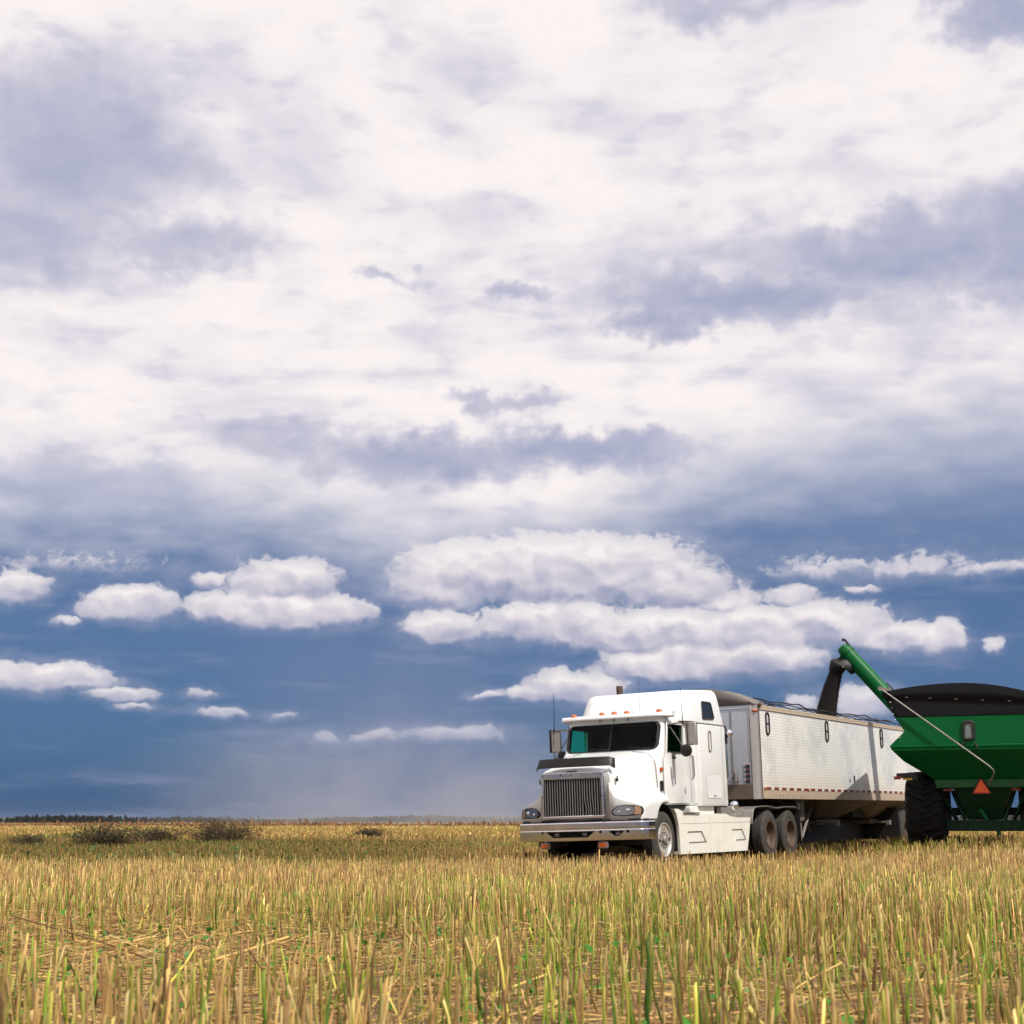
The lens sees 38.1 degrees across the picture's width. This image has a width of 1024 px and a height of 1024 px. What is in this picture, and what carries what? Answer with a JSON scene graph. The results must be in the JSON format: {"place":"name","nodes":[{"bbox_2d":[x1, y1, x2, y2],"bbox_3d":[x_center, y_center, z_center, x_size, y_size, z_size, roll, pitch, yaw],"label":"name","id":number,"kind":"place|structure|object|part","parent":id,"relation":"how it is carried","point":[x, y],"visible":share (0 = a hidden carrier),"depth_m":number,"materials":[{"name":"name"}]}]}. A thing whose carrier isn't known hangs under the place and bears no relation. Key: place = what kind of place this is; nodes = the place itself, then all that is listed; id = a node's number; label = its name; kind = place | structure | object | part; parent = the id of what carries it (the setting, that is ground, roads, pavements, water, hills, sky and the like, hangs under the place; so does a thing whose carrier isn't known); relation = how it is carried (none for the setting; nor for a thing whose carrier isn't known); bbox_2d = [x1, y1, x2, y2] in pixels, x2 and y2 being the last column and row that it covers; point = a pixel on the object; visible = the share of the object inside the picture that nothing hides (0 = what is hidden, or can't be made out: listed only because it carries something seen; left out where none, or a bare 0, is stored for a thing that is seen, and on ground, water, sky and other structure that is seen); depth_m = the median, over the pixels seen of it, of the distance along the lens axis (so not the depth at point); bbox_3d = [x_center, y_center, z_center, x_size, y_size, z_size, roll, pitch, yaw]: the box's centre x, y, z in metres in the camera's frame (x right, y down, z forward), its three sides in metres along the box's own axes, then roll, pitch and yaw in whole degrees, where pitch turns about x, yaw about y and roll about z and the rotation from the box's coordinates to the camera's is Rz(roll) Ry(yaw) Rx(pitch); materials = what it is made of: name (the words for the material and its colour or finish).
{"place":"outdoors","nodes":[
{"label":"outdoors","id":0,"kind":"place"},
{"bbox_2d":[0,815,959,821],"bbox_3d":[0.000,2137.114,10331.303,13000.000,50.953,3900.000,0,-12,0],"label":"hills","id":1,"kind":"structure","parent":0,"point":[312,818],"depth_m":9018.83,"materials":[{"name":"green plant"}]},
{"bbox_2d":[0,822,1023,1023],"bbox_3d":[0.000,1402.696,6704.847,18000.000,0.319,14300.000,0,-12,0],"label":"ground","id":2,"kind":"structure","parent":0,"point":[375,1008],"depth_m":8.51,"materials":[{"name":"beige plant"}]},
{"bbox_2d":[6,829,50,846],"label":"weed bush","id":3,"kind":"object","parent":2,"relation":"on","point":[30,840],"visible":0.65,"depth_m":45.76,"materials":[{"name":"green plant"}]},
{"bbox_2d":[0,814,155,822],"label":"wood","id":4,"kind":"object","parent":2,"relation":"on","point":[55,818],"visible":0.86,"depth_m":1100.15,"materials":[{"name":"plant"}]},
{"bbox_2d":[49,816,169,847],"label":"weed bush","id":5,"kind":"object","parent":2,"relation":"on","point":[94,837],"visible":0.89,"depth_m":43.32,"materials":[{"name":"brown plant"}]},
{"bbox_2d":[124,823,192,844],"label":"weed bush","id":6,"kind":"object","parent":2,"relation":"on","point":[156,833],"visible":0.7,"depth_m":53.16,"materials":[{"name":"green plant"}]},
{"bbox_2d":[171,814,269,845],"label":"weed bush","id":7,"kind":"object","parent":2,"relation":"on","point":[217,831],"visible":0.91,"depth_m":52.61,"materials":[{"name":"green plant"}]},
{"bbox_2d":[0,824,519,829],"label":"stubble","id":8,"kind":"object","parent":2,"relation":"on","point":[297,826],"visible":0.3,"depth_m":193.65,"materials":[{"name":"plant"}]},
{"bbox_2d":[0,817,522,826],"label":"dry weeds","id":9,"kind":"object","parent":2,"relation":"on","point":[338,824],"visible":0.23,"depth_m":271.55,"materials":[{"name":"brown plant"}]},
{"bbox_2d":[0,834,547,869],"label":"green regrowth","id":10,"kind":"object","parent":2,"relation":"on","point":[218,852],"visible":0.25,"depth_m":36.49,"materials":[{"name":"green plant"}]},
{"bbox_2d":[122,814,516,822],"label":"wood","id":11,"kind":"object","parent":2,"relation":"on","point":[412,818],"visible":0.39,"depth_m":1497.83,"materials":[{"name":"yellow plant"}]},
{"bbox_2d":[344,825,395,839],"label":"weed bush","id":12,"kind":"object","parent":2,"relation":"on","point":[365,831],"visible":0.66,"depth_m":73.09,"materials":[{"name":"green plant"}]},
{"bbox_2d":[465,815,521,822],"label":"wood","id":13,"kind":"object","parent":2,"relation":"on","point":[506,819],"visible":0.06,"depth_m":1244.41,"materials":[{"name":"grey plant"}]},
{"bbox_2d":[0,843,1021,1023],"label":"green regrowth","id":14,"kind":"object","parent":2,"relation":"on","point":[484,990],"visible":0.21,"depth_m":8.92,"materials":[{"name":"green plant"}]},
{"bbox_2d":[0,866,1023,1009],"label":"stubble","id":15,"kind":"object","parent":2,"relation":"on","point":[895,917],"visible":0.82,"depth_m":10.06,"materials":[{"name":"yellow plant"}]},
{"bbox_2d":[0,910,1023,1023],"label":"stubble","id":16,"kind":"object","parent":2,"relation":"on","point":[160,1006],"visible":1,"depth_m":5.73,"materials":[{"name":"yellow plant"}]},
{"bbox_2d":[0,840,1023,921],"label":"stubble","id":17,"kind":"object","parent":2,"relation":"on","point":[712,872],"visible":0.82,"depth_m":18.38,"materials":[{"name":"yellow plant"}]},
{"bbox_2d":[0,832,1023,871],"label":"stubble","id":18,"kind":"object","parent":2,"relation":"on","point":[859,848],"visible":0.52,"depth_m":33.38,"materials":[{"name":"plant"}]},
{"bbox_2d":[0,827,1023,841],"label":"stubble","id":19,"kind":"object","parent":2,"relation":"on","point":[421,833],"visible":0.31,"depth_m":85.33,"materials":[{"name":"plant"}]},
{"bbox_2d":[520,679,801,868],"bbox_3d":[3.379,5.447,31.191,3.202,3.790,9.226,-8,-14,28],"label":"semi truck","id":20,"kind":"object","parent":2,"relation":"on","point":[647,772],"visible":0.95,"depth_m":28.83,"materials":[{"name":"white paint"}]},
{"bbox_3d":[1.337,5.144,29.919,0.050,1.580,1.340,-8,-14,28],"label":"door","id":21,"kind":"part","parent":20,"relation":"part of","materials":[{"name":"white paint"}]},
{"bbox_3d":[3.207,4.871,28.894,0.050,1.580,1.340,-8,-14,28],"label":"door","id":22,"kind":"part","parent":20,"relation":"part of","materials":[{"name":"white paint"}]},
{"bbox_3d":[3.970,4.054,30.291,0.092,0.371,0.634,-8,-14,28],"label":"sleeper window","id":23,"kind":"part","parent":20,"relation":"part of","materials":[{"name":"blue glass"}]},
{"bbox_3d":[4.103,5.559,30.054,0.022,0.480,0.810,-8,-14,28],"label":"baggage door","id":24,"kind":"part","parent":20,"relation":"part of","materials":[{"name":"white paint"}]},
{"bbox_2d":[697,689,920,852],"bbox_3d":[7.702,6.948,38.627,2.877,3.740,13.915,-8,-14,30],"label":"grain trailer","id":25,"kind":"object","parent":2,"relation":"on","point":[831,778],"visible":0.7,"depth_m":35.91,"materials":[{"name":"white metal"}]},
{"label":"sight window","id":26,"kind":"part","parent":25,"relation":"part of","materials":[{"name":"grey"}]},
{"label":"sight window","id":27,"kind":"part","parent":25,"relation":"part of","materials":[{"name":"grey"}]},
{"label":"sight window","id":28,"kind":"part","parent":25,"relation":"part of","materials":[{"name":"grey"}]},
{"bbox_2d":[829,638,1023,850],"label":"grain cart","id":29,"kind":"object","parent":2,"relation":"on","point":[963,743],"visible":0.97,"depth_m":32.72,"materials":[{"name":"green paint"}]},
{"bbox_2d":[815,670,842,715],"bbox_3d":[8.459,4.918,39.791,0.684,1.425,1.016,4,-12,-17],"label":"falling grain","id":30,"kind":"object","parent":29,"relation":"hanging from","point":[829,695],"visible":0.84,"depth_m":39.56,"materials":[{"name":"black"}]},
{"bbox_2d":[962,720,975,740],"bbox_3d":[9.922,4.737,32.253,0.278,0.438,0.068,-4,-12,20],"label":"sight window","id":31,"kind":"structure","parent":29,"relation":"in","point":[968,726],"depth_m":32.24,"materials":[{"name":"grey glass"}]},
{"bbox_2d":[952,815,1019,819],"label":"wood","id":32,"kind":"object","parent":2,"relation":"on","point":[1010,817],"visible":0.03,"depth_m":1407.24,"materials":[{"name":"green plant"}]},
{"bbox_2d":[0,0,1023,818],"label":"sky","id":33,"kind":"structure","parent":0,"point":[383,383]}
]}

